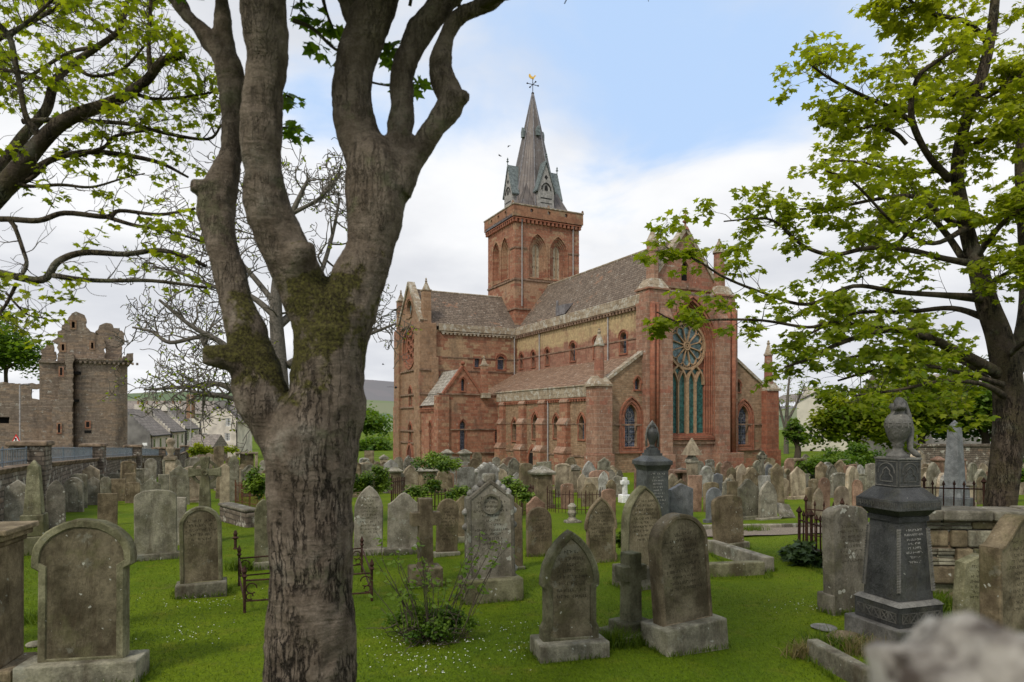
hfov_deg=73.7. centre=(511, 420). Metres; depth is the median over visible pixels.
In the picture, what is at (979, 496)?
headstone
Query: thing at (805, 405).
cream house
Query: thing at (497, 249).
belfry window
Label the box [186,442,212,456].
garden bush
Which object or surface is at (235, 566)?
grass tuft
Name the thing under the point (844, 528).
headstone
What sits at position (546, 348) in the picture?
window
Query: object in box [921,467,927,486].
headstone
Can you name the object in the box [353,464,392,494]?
ivy mound
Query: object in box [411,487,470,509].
iron railing
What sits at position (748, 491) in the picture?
headstone
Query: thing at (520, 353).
window
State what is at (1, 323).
leafy tree
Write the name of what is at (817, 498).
headstone
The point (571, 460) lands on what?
headstone
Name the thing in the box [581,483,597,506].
headstone
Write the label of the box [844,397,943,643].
draped urn monument
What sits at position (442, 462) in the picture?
ivy bush
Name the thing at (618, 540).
ivy bush
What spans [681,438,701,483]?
pedestal tomb
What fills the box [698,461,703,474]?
headstone
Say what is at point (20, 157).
leafy sycamore tree
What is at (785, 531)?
gravel path
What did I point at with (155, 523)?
headstone
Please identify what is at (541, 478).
pedestal tomb
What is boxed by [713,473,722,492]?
headstone
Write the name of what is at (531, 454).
door
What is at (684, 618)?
headstone
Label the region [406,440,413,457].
doorway
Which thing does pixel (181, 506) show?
headstone
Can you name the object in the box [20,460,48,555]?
obelisk
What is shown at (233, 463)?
headstone
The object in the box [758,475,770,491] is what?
headstone
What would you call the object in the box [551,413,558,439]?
window
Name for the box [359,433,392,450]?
leafy tree
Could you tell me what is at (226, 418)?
window
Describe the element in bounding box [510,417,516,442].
window
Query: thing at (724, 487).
headstone
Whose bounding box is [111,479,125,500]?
headstone
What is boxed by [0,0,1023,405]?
sky
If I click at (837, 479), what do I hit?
headstone
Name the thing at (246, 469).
headstone
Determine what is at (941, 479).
headstone
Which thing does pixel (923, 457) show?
headstone
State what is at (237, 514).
chest tomb
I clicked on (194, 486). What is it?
headstone
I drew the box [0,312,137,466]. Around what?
ruined tower
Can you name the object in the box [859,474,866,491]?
headstone
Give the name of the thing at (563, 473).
headstone
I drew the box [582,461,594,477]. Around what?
headstone
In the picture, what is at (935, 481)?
headstone
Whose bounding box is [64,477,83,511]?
headstone
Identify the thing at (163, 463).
headstone
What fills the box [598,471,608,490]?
headstone
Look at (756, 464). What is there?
headstone
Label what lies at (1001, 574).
headstone
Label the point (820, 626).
boulder
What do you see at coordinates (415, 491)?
ivy bush
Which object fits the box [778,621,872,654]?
grass tuft
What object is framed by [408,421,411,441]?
window
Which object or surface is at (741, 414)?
window
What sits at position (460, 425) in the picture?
window
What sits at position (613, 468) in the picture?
headstone
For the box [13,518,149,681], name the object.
headstone
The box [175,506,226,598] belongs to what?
headstone
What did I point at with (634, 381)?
window
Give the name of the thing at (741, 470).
headstone
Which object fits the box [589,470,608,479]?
headstone
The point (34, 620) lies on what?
grass tuft
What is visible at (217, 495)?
headstone
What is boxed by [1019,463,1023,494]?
headstone
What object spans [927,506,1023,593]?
retaining wall
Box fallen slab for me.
[777,503,795,518]
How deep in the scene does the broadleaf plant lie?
12.36 m
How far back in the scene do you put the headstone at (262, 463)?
38.27 m
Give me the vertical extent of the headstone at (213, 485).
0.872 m
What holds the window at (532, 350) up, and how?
in the cathedral
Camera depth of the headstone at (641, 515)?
10.78 m
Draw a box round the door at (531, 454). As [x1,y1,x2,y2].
[529,450,532,464]
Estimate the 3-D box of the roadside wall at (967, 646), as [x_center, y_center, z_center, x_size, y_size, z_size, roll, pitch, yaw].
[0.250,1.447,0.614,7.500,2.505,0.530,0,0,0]
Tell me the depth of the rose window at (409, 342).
63.41 m
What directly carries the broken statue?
on the ground at (225, 630)
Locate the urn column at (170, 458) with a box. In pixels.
[164,438,177,489]
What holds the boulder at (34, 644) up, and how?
on the ground at (225, 630)
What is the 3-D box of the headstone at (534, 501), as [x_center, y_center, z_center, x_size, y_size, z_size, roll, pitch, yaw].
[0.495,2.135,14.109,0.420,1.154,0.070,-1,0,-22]
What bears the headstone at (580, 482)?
on the ground at (225, 630)
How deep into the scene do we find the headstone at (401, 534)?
13.60 m
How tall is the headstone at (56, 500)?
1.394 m
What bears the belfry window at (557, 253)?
in the cathedral
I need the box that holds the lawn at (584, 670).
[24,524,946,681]
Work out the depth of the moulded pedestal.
6.91 m
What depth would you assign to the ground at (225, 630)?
8.85 m
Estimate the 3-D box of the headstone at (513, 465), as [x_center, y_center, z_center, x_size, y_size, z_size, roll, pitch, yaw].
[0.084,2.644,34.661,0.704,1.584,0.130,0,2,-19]
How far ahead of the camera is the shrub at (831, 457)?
36.60 m
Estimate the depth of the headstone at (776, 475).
25.04 m
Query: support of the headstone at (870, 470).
on the ground at (225, 630)
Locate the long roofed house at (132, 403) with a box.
[128,401,234,433]
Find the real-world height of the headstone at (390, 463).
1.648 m
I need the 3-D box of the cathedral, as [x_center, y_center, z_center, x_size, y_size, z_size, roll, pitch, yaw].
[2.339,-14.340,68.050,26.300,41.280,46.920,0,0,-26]
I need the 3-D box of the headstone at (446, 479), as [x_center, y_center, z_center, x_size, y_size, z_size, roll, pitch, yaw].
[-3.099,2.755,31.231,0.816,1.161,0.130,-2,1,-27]
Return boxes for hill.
[128,392,796,431]
[364,380,796,408]
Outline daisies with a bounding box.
[136,588,811,676]
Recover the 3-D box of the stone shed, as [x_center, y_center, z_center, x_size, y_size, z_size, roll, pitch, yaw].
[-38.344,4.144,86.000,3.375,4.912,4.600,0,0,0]
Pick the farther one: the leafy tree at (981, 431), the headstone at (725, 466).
the leafy tree at (981, 431)
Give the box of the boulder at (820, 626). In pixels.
[810,623,836,631]
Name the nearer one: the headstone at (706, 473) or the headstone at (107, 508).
the headstone at (107, 508)
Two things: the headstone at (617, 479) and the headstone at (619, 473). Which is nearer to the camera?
the headstone at (617, 479)
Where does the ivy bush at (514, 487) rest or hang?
on the ground at (225, 630)
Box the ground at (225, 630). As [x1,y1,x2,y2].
[23,430,1023,681]
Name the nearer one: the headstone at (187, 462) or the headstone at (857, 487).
the headstone at (857, 487)
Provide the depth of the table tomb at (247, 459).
47.78 m
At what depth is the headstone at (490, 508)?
9.92 m
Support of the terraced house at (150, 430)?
on the ground at (225, 630)
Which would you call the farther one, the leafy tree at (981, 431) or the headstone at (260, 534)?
the leafy tree at (981, 431)
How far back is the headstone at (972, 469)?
34.94 m
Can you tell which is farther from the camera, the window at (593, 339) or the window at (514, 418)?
the window at (514, 418)
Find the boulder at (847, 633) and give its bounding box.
[827,630,863,646]
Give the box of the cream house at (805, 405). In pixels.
[779,387,852,450]
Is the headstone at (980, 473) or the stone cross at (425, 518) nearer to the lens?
the stone cross at (425, 518)
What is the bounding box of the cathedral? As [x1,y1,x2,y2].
[393,74,780,472]
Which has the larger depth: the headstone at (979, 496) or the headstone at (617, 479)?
the headstone at (617, 479)
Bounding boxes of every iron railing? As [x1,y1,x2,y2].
[235,480,263,507]
[391,476,404,501]
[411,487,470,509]
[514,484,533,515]
[547,486,607,513]
[796,506,821,558]
[803,495,846,541]
[921,476,985,505]
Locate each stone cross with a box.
[408,497,442,588]
[599,550,647,642]
[618,477,629,502]
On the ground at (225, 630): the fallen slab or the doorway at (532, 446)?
the fallen slab
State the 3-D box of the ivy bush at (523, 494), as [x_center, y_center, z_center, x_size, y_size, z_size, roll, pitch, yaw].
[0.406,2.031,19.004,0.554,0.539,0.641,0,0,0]
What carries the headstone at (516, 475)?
on the ground at (225, 630)
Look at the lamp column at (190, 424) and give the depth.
61.96 m
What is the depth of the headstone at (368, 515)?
13.55 m
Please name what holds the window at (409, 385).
in the cathedral
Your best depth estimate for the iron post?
14.08 m
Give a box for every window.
[226,418,230,425]
[402,327,413,368]
[406,298,412,318]
[408,385,411,406]
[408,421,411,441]
[428,420,431,451]
[458,419,467,451]
[459,376,466,391]
[473,356,480,368]
[492,241,499,285]
[494,428,496,443]
[495,353,506,371]
[500,236,508,282]
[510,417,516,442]
[518,352,523,369]
[527,233,547,279]
[530,349,535,368]
[530,411,537,440]
[544,347,549,366]
[548,235,567,280]
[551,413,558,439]
[568,340,576,362]
[576,412,585,441]
[592,335,596,359]
[618,329,627,355]
[619,396,642,453]
[633,375,642,390]
[673,296,715,439]
[738,398,753,450]
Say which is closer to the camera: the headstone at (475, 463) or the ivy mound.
the ivy mound
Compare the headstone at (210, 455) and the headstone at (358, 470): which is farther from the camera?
the headstone at (210, 455)
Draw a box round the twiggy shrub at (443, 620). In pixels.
[362,529,516,651]
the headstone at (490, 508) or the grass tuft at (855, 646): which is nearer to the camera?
the grass tuft at (855, 646)
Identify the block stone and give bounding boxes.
[817,591,834,615]
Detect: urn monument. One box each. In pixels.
[632,420,672,515]
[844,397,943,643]
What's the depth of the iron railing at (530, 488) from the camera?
20.81 m
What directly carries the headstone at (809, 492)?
on the ground at (225, 630)
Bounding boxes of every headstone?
[4,480,25,520]
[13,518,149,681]
[46,480,65,529]
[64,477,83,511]
[71,474,87,507]
[83,465,99,479]
[87,476,99,504]
[97,493,117,524]
[100,477,110,492]
[108,473,119,478]
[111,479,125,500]
[120,461,136,478]
[125,473,135,482]
[125,482,139,502]
[134,489,178,560]
[136,468,143,483]
[141,478,160,491]
[144,458,156,481]
[158,474,168,489]
[162,460,164,473]
[169,465,189,504]
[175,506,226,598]
[177,497,186,543]
[185,458,190,467]
[185,466,200,502]
[189,457,199,465]
[205,453,212,467]
[209,476,215,488]
[213,446,223,467]
[215,463,227,498]
[220,464,229,502]
[228,455,238,501]
[239,468,241,492]
[241,465,258,496]
[253,499,268,569]
[259,460,264,472]
[352,463,361,497]
[353,486,383,555]
[361,464,373,486]
[364,451,373,463]
[383,459,397,468]
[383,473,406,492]
[384,492,417,555]
[395,457,402,472]
[403,455,414,471]
[403,465,417,488]
[433,499,459,557]
[435,470,452,492]
[450,459,455,484]
[456,467,475,489]
[456,495,464,542]
[458,473,523,604]
[468,458,480,468]
[472,452,481,463]
[474,462,499,484]
[492,457,499,466]
[497,463,509,476]
[498,468,509,483]
[503,457,511,465]
[507,457,519,479]
[512,472,518,482]
[514,502,525,569]
[519,463,532,498]
[526,496,544,515]
[526,507,551,556]
[530,529,609,663]
[536,461,551,469]
[552,466,554,484]
[555,463,570,496]
[560,483,573,508]
[565,457,576,464]
[577,474,585,497]
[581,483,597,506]
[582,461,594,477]
[584,477,598,497]
[584,497,616,562]
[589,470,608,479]
[597,457,610,471]
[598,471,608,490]
[601,489,615,514]
[606,480,615,490]
[607,471,614,479]
[610,465,617,475]
[612,475,621,496]
[612,485,661,589]
[616,470,623,476]
[634,467,635,488]
[640,512,728,656]
[668,473,677,488]
[668,483,692,515]
[673,479,686,485]
[687,475,701,511]
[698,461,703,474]
[699,466,713,496]
[703,482,718,511]
[703,487,721,522]
[705,459,714,470]
[711,495,749,548]
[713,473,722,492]
[715,464,721,473]
[720,461,732,476]
[722,478,731,494]
[726,467,735,480]
[727,481,737,495]
[736,464,746,486]
[737,479,758,519]
[742,467,760,486]
[753,460,759,472]
[755,481,780,519]
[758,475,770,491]
[765,464,771,475]
[766,458,774,465]
[770,463,783,502]
[784,458,793,471]
[784,468,790,475]
[784,478,788,498]
[787,467,805,499]
[801,454,809,476]
[805,473,809,487]
[805,487,812,517]
[808,479,817,493]
[812,488,823,518]
[815,462,827,480]
[818,477,829,508]
[821,504,867,615]
[826,464,836,481]
[830,472,845,497]
[834,460,845,472]
[834,486,849,505]
[843,464,856,472]
[845,466,858,505]
[852,480,862,507]
[857,464,864,473]
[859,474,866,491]
[865,463,874,489]
[910,451,925,467]
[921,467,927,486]
[926,462,940,492]
[933,477,937,495]
[936,473,943,496]
[940,475,943,485]
[952,553,979,615]
[966,463,977,481]
[973,469,986,499]
[976,477,982,504]
[979,463,985,472]
[979,513,1023,632]
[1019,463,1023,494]
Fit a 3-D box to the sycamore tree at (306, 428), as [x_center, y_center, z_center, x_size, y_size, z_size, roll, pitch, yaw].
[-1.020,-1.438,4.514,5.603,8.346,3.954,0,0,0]
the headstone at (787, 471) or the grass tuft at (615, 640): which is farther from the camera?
the headstone at (787, 471)
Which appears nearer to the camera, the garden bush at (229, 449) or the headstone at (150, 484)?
the headstone at (150, 484)
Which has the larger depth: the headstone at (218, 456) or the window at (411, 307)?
the window at (411, 307)
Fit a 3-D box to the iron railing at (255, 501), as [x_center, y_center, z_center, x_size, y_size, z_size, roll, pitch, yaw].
[-8.945,2.521,23.197,0.048,0.999,3.043,0,0,-38]
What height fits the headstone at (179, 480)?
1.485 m
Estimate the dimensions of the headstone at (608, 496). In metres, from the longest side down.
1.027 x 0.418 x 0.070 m
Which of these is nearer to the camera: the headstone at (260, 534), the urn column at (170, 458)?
the headstone at (260, 534)
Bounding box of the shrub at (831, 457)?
[794,445,866,476]
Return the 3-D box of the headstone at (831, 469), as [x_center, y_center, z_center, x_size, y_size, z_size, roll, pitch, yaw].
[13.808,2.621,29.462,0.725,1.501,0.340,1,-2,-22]
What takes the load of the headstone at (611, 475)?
on the ground at (225, 630)
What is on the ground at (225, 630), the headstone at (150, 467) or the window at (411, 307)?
the headstone at (150, 467)
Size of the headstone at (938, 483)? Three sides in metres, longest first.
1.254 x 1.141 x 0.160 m
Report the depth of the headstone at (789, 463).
35.98 m
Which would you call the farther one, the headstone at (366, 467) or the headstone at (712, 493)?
the headstone at (366, 467)
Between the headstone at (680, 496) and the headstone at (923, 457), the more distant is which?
the headstone at (923, 457)
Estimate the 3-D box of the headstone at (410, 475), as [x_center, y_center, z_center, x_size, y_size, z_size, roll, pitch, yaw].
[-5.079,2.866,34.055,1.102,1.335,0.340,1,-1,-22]
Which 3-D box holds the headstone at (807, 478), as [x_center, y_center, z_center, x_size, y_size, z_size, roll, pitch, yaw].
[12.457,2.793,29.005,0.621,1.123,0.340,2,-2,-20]
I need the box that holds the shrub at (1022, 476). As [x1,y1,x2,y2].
[1020,459,1023,483]
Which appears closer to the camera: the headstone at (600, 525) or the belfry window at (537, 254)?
the headstone at (600, 525)
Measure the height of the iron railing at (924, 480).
0.697 m
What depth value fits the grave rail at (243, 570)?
9.78 m
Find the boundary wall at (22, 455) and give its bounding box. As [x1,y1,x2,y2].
[0,440,189,521]
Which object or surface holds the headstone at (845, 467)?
on the ground at (225, 630)
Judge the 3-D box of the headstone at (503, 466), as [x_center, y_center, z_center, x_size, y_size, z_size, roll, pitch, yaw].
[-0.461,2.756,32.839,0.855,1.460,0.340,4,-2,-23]
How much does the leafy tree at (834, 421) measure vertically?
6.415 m
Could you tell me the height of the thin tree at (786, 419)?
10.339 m
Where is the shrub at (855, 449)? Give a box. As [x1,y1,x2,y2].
[840,441,886,468]
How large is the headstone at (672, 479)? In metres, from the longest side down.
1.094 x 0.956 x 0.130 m
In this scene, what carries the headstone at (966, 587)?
on the ground at (225, 630)
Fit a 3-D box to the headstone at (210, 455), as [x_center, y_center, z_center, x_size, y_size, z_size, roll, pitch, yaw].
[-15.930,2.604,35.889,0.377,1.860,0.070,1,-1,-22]
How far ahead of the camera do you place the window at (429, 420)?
57.50 m
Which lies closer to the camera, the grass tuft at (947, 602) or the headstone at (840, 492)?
the grass tuft at (947, 602)
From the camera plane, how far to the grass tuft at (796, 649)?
7.54 m
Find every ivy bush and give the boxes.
[241,465,265,499]
[403,484,428,496]
[410,450,463,472]
[421,472,442,493]
[444,484,470,498]
[500,475,523,497]
[517,485,536,502]
[616,529,620,548]
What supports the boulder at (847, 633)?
on the ground at (225, 630)
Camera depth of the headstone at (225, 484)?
25.73 m
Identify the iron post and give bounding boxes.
[232,530,238,549]
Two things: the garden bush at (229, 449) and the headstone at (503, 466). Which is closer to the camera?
the headstone at (503, 466)
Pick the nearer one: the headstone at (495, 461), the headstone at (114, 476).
the headstone at (114, 476)
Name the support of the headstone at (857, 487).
on the ground at (225, 630)
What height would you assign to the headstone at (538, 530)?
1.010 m
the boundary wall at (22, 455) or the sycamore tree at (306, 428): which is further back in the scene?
the boundary wall at (22, 455)
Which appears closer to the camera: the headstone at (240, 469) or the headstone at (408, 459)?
the headstone at (240, 469)
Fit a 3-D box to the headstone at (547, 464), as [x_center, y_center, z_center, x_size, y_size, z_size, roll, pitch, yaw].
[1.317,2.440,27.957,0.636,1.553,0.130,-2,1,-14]
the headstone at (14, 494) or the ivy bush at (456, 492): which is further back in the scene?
the ivy bush at (456, 492)
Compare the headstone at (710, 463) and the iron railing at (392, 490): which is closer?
the iron railing at (392, 490)
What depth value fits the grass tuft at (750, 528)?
16.83 m
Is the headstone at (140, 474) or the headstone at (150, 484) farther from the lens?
the headstone at (140, 474)
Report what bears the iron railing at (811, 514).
on the plot kerb
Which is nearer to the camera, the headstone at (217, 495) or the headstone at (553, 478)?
the headstone at (217, 495)
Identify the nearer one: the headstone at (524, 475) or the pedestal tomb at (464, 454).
the headstone at (524, 475)
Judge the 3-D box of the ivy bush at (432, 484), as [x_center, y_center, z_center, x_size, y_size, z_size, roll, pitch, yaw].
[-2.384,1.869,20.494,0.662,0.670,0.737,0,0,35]
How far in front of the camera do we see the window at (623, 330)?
48.96 m
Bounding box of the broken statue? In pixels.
[564,503,581,522]
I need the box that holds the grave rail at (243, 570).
[237,537,373,612]
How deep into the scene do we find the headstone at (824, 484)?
20.52 m
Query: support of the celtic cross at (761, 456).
on the ground at (225, 630)
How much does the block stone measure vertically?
0.360 m
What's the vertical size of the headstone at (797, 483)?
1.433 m
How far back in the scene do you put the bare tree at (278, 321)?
16.95 m
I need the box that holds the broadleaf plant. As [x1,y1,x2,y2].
[778,539,822,568]
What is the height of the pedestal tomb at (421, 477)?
1.324 m
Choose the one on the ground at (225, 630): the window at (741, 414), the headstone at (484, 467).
the headstone at (484, 467)
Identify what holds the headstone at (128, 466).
on the ground at (225, 630)
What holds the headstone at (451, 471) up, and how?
on the ground at (225, 630)
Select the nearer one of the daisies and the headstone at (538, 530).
the daisies
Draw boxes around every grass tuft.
[24,607,37,626]
[224,556,264,571]
[599,623,649,650]
[614,632,648,650]
[744,524,771,531]
[768,636,825,659]
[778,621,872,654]
[821,628,892,659]
[933,588,975,615]
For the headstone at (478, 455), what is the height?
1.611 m
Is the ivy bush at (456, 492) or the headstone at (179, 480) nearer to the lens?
the ivy bush at (456, 492)
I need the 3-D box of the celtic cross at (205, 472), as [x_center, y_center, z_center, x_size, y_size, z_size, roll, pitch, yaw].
[-6.810,1.791,15.141,0.667,1.993,0.330,0,0,-18]
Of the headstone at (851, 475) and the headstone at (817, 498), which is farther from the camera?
the headstone at (851, 475)
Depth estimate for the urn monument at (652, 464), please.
17.93 m
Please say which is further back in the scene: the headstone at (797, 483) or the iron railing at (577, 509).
the headstone at (797, 483)
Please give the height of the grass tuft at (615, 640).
0.299 m
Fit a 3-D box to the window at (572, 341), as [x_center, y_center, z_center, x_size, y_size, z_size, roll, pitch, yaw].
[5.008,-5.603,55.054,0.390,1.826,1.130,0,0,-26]
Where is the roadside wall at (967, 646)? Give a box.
[864,611,1023,681]
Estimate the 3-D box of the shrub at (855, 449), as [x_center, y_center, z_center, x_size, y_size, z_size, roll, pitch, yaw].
[19.817,1.989,38.831,2.624,1.712,2.620,0,0,0]
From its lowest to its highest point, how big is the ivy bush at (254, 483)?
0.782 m
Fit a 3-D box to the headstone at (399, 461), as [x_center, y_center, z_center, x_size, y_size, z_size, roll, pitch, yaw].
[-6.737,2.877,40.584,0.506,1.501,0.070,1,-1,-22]
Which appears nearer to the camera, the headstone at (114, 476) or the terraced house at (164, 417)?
the headstone at (114, 476)
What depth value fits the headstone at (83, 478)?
23.18 m
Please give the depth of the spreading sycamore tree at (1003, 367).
10.62 m
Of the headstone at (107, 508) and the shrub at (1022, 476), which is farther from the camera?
the shrub at (1022, 476)
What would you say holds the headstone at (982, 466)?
on the ground at (225, 630)
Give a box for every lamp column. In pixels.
[19,383,29,440]
[190,395,190,457]
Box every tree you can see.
[0,0,221,348]
[0,308,24,337]
[0,321,46,382]
[97,134,421,459]
[168,0,648,681]
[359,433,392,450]
[363,401,392,437]
[633,0,1023,506]
[776,373,810,453]
[781,417,811,457]
[800,382,928,452]
[863,362,989,443]
[925,364,991,443]
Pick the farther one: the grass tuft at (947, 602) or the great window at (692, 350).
the great window at (692, 350)
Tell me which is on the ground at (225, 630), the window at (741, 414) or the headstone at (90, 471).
the headstone at (90, 471)
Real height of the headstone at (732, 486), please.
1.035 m
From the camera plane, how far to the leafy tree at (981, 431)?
49.39 m
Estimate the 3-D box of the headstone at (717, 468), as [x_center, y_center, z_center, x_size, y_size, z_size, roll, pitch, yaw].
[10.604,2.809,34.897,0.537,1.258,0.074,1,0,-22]
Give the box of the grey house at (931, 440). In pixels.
[859,374,1023,456]
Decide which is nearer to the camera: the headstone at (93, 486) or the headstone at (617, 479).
the headstone at (93, 486)
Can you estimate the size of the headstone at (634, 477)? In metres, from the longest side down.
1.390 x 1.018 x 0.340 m
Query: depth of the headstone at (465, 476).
30.80 m
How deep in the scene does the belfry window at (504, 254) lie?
67.02 m
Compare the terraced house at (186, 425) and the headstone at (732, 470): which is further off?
the terraced house at (186, 425)
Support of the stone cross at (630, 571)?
on the ground at (225, 630)
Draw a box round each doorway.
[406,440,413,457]
[526,444,533,462]
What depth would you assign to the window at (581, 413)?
46.04 m
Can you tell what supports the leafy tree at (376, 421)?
on the ground at (225, 630)
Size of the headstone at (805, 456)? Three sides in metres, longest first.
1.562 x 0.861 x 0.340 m
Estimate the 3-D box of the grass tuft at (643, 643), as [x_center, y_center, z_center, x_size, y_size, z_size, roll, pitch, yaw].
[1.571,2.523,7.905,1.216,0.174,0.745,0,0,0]
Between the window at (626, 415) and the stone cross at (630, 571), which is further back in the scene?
the window at (626, 415)
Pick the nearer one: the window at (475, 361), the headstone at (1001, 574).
the headstone at (1001, 574)
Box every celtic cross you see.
[188,457,220,507]
[757,451,766,475]
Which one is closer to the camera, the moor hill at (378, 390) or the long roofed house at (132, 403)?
the long roofed house at (132, 403)
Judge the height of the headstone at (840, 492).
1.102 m
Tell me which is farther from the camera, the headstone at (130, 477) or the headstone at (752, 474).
the headstone at (752, 474)
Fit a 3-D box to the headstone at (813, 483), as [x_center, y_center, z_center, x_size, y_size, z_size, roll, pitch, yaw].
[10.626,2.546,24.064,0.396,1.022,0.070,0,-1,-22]
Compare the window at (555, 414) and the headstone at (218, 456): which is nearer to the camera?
the headstone at (218, 456)
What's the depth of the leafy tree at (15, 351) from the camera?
77.13 m
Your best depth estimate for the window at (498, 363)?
63.36 m
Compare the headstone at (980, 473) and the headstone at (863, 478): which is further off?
the headstone at (863, 478)
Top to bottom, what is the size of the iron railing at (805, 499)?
1.067 m
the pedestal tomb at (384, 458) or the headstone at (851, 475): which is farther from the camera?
the pedestal tomb at (384, 458)
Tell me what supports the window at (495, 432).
in the cathedral
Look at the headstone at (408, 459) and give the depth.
40.34 m
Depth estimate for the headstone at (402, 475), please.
31.13 m
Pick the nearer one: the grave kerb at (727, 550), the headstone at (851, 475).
the grave kerb at (727, 550)
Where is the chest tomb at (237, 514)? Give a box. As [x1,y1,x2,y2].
[218,502,254,527]
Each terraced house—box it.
[128,401,172,448]
[149,401,186,447]
[166,394,199,444]
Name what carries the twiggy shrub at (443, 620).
on the ground at (225, 630)
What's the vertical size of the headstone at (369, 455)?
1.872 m
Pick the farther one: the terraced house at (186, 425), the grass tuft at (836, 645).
the terraced house at (186, 425)
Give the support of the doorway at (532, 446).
in the cathedral
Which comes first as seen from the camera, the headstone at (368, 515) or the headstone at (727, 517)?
the headstone at (368, 515)
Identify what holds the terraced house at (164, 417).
on the ground at (225, 630)
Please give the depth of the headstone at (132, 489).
25.36 m
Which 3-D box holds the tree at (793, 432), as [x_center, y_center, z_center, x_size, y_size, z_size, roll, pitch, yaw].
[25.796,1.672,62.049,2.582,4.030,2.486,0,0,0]
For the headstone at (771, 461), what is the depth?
43.31 m
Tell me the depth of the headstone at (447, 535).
13.29 m
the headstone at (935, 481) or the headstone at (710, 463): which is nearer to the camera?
the headstone at (935, 481)
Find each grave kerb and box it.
[708,540,773,571]
[709,560,764,576]
[807,639,869,681]
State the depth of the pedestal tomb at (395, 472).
30.66 m
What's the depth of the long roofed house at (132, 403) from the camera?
123.70 m
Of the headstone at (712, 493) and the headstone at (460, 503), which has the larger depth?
the headstone at (712, 493)
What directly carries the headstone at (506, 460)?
on the ground at (225, 630)
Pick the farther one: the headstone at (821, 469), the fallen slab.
the headstone at (821, 469)
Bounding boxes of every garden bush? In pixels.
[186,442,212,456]
[222,445,239,454]
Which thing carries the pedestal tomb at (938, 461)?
on the ground at (225, 630)
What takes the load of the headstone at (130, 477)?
on the ground at (225, 630)
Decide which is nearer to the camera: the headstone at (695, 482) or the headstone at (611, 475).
the headstone at (695, 482)
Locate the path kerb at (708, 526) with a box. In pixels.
[703,522,868,529]
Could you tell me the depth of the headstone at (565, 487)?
23.10 m
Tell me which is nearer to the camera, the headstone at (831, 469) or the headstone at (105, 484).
the headstone at (105, 484)
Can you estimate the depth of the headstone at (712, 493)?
18.80 m
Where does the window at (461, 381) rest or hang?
in the cathedral
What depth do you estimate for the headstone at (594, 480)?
27.33 m
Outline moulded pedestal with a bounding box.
[0,521,38,681]
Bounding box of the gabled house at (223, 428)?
[198,400,251,456]
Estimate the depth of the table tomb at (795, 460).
37.79 m
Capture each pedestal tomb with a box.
[379,454,388,462]
[388,467,402,493]
[415,467,437,491]
[441,449,453,457]
[457,449,471,461]
[527,466,555,508]
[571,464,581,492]
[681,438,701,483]
[930,456,944,472]
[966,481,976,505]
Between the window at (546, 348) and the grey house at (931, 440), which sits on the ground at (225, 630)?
the grey house at (931, 440)
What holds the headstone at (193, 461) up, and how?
on the ground at (225, 630)
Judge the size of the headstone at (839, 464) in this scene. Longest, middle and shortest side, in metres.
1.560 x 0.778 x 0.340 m
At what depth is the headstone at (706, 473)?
28.40 m
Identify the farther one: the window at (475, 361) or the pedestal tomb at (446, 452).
the window at (475, 361)
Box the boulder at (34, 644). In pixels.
[25,640,37,647]
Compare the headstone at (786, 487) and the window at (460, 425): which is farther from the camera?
the window at (460, 425)
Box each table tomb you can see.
[235,452,257,469]
[668,469,686,483]
[791,458,805,472]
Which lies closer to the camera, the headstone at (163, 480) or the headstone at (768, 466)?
the headstone at (163, 480)
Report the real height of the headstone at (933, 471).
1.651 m
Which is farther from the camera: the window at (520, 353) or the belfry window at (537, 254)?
the belfry window at (537, 254)
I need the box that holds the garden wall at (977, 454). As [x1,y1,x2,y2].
[903,444,1023,469]
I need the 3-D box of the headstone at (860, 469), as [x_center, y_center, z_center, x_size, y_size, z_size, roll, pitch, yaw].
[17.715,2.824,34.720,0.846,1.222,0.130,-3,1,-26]
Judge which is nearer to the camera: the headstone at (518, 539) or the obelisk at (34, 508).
the headstone at (518, 539)
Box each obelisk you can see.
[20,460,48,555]
[937,420,972,506]
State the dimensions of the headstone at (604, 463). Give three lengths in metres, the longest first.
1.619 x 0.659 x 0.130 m
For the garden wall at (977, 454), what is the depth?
46.00 m
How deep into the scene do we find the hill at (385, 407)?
1038.01 m
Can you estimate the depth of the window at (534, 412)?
52.24 m
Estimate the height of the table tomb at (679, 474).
1.233 m
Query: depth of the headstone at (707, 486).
21.92 m
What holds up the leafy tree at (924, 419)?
on the ground at (225, 630)
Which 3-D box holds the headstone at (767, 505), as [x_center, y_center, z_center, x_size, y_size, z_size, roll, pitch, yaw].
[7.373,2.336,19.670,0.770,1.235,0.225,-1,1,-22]
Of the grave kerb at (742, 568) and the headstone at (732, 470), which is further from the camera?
the headstone at (732, 470)
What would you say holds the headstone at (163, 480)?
on the ground at (225, 630)
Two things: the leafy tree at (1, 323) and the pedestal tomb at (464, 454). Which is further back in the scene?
the leafy tree at (1, 323)
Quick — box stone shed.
[187,434,228,459]
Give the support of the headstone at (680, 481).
on the ground at (225, 630)
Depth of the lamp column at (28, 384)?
44.96 m
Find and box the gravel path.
[706,527,821,535]
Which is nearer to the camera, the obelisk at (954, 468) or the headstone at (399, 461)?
the obelisk at (954, 468)

